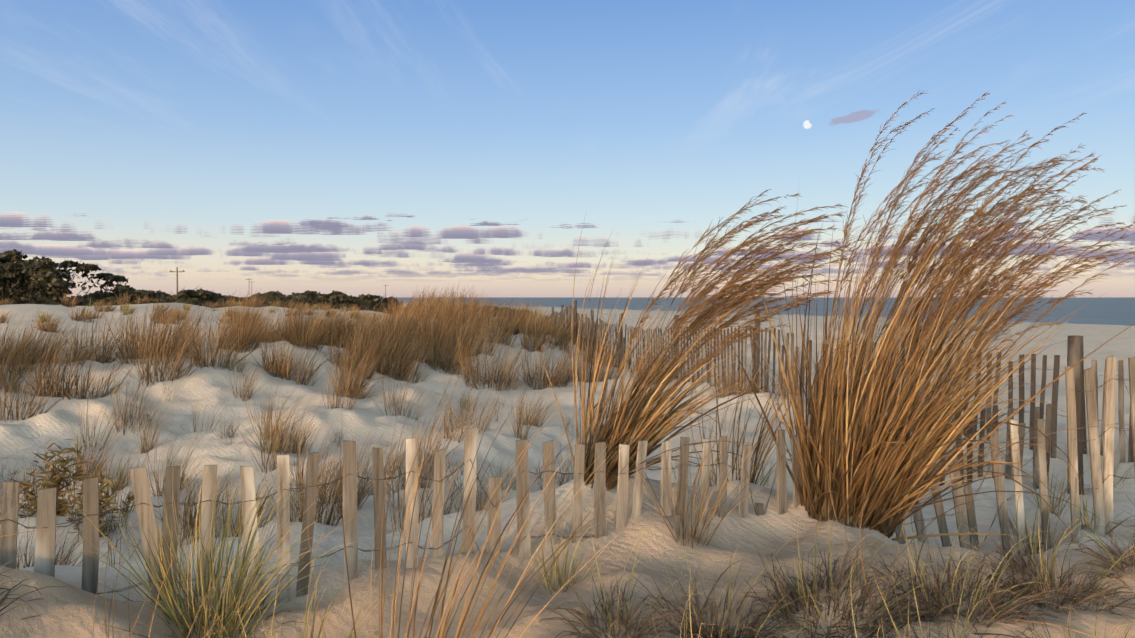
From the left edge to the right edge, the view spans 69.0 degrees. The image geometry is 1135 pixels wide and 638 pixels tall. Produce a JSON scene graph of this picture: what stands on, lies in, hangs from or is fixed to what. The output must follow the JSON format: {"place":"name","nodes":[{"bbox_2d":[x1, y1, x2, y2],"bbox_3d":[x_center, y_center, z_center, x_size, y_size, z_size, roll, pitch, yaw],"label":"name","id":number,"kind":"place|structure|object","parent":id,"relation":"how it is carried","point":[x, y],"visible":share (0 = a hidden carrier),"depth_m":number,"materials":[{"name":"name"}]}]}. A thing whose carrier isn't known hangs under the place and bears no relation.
{"place":"outdoors","nodes":[
{"label":"outdoors","id":0,"kind":"place"},
{"bbox_2d":[0,346,573,565],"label":"grass tufts","id":1,"kind":"object","parent":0,"point":[461,473],"visible":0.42,"depth_m":6.48,"materials":[{"name":"brown plant"}]},
{"bbox_2d":[0,283,770,568],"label":"gold grass","id":2,"kind":"structure","parent":0,"point":[396,334],"depth_m":11.38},
{"bbox_2d":[456,304,530,316],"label":"bushes","id":3,"kind":"object","parent":2,"relation":"on","point":[497,310],"depth_m":82.62,"materials":[{"name":"green plant"}]},
{"bbox_2d":[0,303,1134,637],"bbox_3d":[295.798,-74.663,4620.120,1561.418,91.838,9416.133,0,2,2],"label":"dune sand","id":4,"kind":"structure","parent":0,"point":[60,605],"depth_m":5.67,"materials":[{"name":"beige sand"}]},
{"bbox_2d":[11,437,134,536],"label":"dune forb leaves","id":5,"kind":"object","parent":4,"relation":"on","point":[58,476],"visible":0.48,"depth_m":5.61,"materials":[{"name":"green plant"}]},
{"bbox_2d":[170,267,184,292],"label":"utility pole","id":6,"kind":"object","parent":4,"relation":"on","point":[176,271],"visible":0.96,"depth_m":121.60,"materials":[{"name":"grey wood"}]},
{"bbox_2d":[0,427,816,602],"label":"front fence","id":7,"kind":"object","parent":4,"relation":"on","point":[44,563],"visible":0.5,"depth_m":3.12,"materials":[{"name":"brown wood"}]},
{"bbox_2d":[0,455,797,593],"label":"fence wire","id":8,"kind":"object","parent":7,"relation":"attached to","point":[382,479],"visible":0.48,"depth_m":3.11,"materials":[{"name":"brown"}]},
{"bbox_2d":[0,210,1098,637],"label":"gold grass","id":9,"kind":"structure","parent":4,"relation":"on","point":[676,520],"depth_m":2.10,"materials":[{"name":"brown plant"}]},
{"bbox_2d":[0,517,1134,637],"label":"dead grass","id":10,"kind":"structure","parent":4,"relation":"on","point":[1033,598],"depth_m":2.77,"materials":[{"name":"brown plant"}]},
{"bbox_2d":[0,453,1134,637],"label":"grass tufts","id":11,"kind":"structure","parent":4,"relation":"on","point":[230,619],"depth_m":2.65,"materials":[{"name":"green plant"}]},
{"bbox_2d":[574,300,576,336],"bbox_3d":[0.234,0.352,24.338,0.088,1.804,0.089,0,2,2],"label":"post","id":12,"kind":"object","parent":4,"relation":"on","point":[575,304],"visible":0.27,"depth_m":24.29,"materials":[{"name":"grey wood"}]},
{"bbox_2d":[590,310,593,351],"bbox_3d":[0.636,0.657,21.371,0.088,1.804,0.087,0,2,2],"label":"post","id":13,"kind":"object","parent":4,"relation":"on","point":[592,317],"visible":0.29,"depth_m":21.33,"materials":[{"name":"grey wood"}]},
{"bbox_2d":[619,313,622,365],"bbox_3d":[1.190,0.776,18.440,0.087,1.804,0.087,0,2,2],"label":"post","id":14,"kind":"object","parent":4,"relation":"on","point":[621,353],"visible":0.31,"depth_m":18.40,"materials":[{"name":"grey wood"}]},
{"bbox_2d":[674,315,678,355],"bbox_3d":[2.051,0.824,15.570,0.088,1.804,0.089,0,2,2],"label":"post","id":15,"kind":"object","parent":4,"relation":"on","point":[677,327],"visible":0.15,"depth_m":15.52,"materials":[{"name":"grey wood"}]},
{"bbox_2d":[531,194,861,490],"bbox_3d":[0.699,0.116,4.092,1.241,1.530,1.424,1,2,42],"label":"tall grass clump","id":16,"kind":"object","parent":4,"relation":"on","point":[624,423],"depth_m":3.89,"materials":[{"name":"plant"}]},
{"bbox_2d":[630,189,866,370],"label":"grass seed heads","id":17,"kind":"object","parent":16,"relation":"on","point":[749,294],"depth_m":4.00,"materials":[{"name":"brown plant"}]},
{"bbox_2d":[754,314,759,372],"bbox_3d":[2.911,0.789,12.699,0.087,1.804,0.088,0,2,2],"label":"post","id":18,"kind":"object","parent":4,"relation":"on","point":[756,342],"visible":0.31,"depth_m":12.66,"materials":[{"name":"grey wood"}]},
{"bbox_2d":[508,305,1133,462],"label":"fence","id":19,"kind":"object","parent":4,"relation":"on","point":[1054,402],"visible":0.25,"depth_m":11.45,"materials":[{"name":"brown wood"}]},
{"bbox_2d":[712,95,1134,562],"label":"tall grass clump","id":20,"kind":"object","parent":4,"relation":"on","point":[864,436],"depth_m":3.99,"materials":[{"name":"plant"}]},
{"bbox_2d":[838,91,1134,371],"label":"grass seed heads","id":21,"kind":"object","parent":20,"relation":"on","point":[982,223],"depth_m":4.20,"materials":[{"name":"brown plant"}]},
{"bbox_2d":[895,419,1050,555],"bbox_3d":[2.105,1.303,4.339,1.039,1.545,0.085,0,2,-11],"label":"front fence","id":22,"kind":"object","parent":4,"relation":"on","point":[970,509],"visible":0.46,"depth_m":4.36,"materials":[{"name":"brown wood"}]},
{"bbox_2d":[906,442,1047,551],"bbox_3d":[2.110,1.217,4.341,0.943,1.131,0.071,0,2,-10],"label":"fence wire","id":23,"kind":"object","parent":22,"relation":"attached to","point":[976,495],"visible":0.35,"depth_m":4.36,"materials":[{"name":"grey metal"}]},
{"bbox_2d":[912,404,1050,488],"bbox_3d":[3.367,1.381,6.742,1.250,1.377,0.110,0,2,-6],"label":"old fence","id":24,"kind":"object","parent":4,"relation":"on","point":[1021,432],"visible":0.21,"depth_m":6.77,"materials":[{"name":"grey wood"}]},
{"bbox_2d":[953,421,1033,466],"bbox_3d":[3.368,1.402,6.742,1.206,1.165,0.110,0,2,-6],"label":"fence wire","id":25,"kind":"object","parent":24,"relation":"attached to","point":[1000,454],"visible":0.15,"depth_m":6.76,"materials":[{"name":"grey metal"}]},
{"bbox_2d":[1067,335,1083,494],"bbox_3d":[4.106,1.083,6.672,0.150,1.905,0.121,0,2,2],"label":"old fence post","id":26,"kind":"object","parent":4,"relation":"on","point":[1075,350],"visible":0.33,"depth_m":6.61,"materials":[{"name":"grey wood"}]},
{"bbox_2d":[1065,355,1134,542],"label":"front fence","id":27,"kind":"object","parent":4,"relation":"on","point":[1102,494],"visible":0.75,"depth_m":4.49,"materials":[{"name":"brown wood"}]},
{"bbox_2d":[1071,379,1134,527],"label":"fence wire","id":28,"kind":"object","parent":27,"relation":"attached to","point":[1095,439],"visible":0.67,"depth_m":4.51,"materials":[{"name":"grey metal"}]},
{"bbox_2d":[0,0,1134,296],"label":"sky","id":29,"kind":"structure","parent":0,"point":[349,147],"materials":[{"name":"blue"}]},
{"bbox_2d":[3,298,1133,537],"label":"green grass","id":30,"kind":"structure","parent":0,"point":[127,308],"depth_m":7.18,"materials":[{"name":"green plant"}]},
{"bbox_2d":[0,249,127,305],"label":"trees","id":31,"kind":"object","parent":30,"relation":"attached to","point":[50,277],"depth_m":54.02,"materials":[{"name":"green plant"}]},
{"bbox_2d":[58,284,228,307],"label":"bushes","id":32,"kind":"object","parent":30,"relation":"attached to","point":[192,297],"depth_m":55.98,"materials":[{"name":"green plant"}]},
{"bbox_2d":[173,292,314,308],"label":"bushes","id":33,"kind":"object","parent":30,"relation":"attached to","point":[279,298],"depth_m":60.43,"materials":[{"name":"green plant"}]},
{"bbox_2d":[245,290,355,299],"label":"bushes","id":34,"kind":"object","parent":30,"relation":"attached to","point":[310,294],"depth_m":77.73,"materials":[{"name":"green plant"}]},
{"bbox_2d":[287,293,403,312],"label":"bushes","id":35,"kind":"object","parent":30,"relation":"on","point":[335,300],"depth_m":69.04,"materials":[{"name":"green plant"}]},
{"bbox_2d":[70,297,1134,325],"bbox_3d":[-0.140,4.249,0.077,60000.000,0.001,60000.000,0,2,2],"label":"sea water","id":36,"kind":"structure","parent":0,"point":[1111,310],"depth_m":431.88,"materials":[{"name":"blue liquid"}]},
{"bbox_2d":[528,310,1132,448],"bbox_3d":[-0.118,0.518,32.145,3.470,1.983,56.321,0,2,-12],"label":"fence wire","id":37,"kind":"object","parent":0,"point":[882,359],"visible":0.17,"depth_m":9.21,"materials":[{"name":"grey metal"}]}
]}

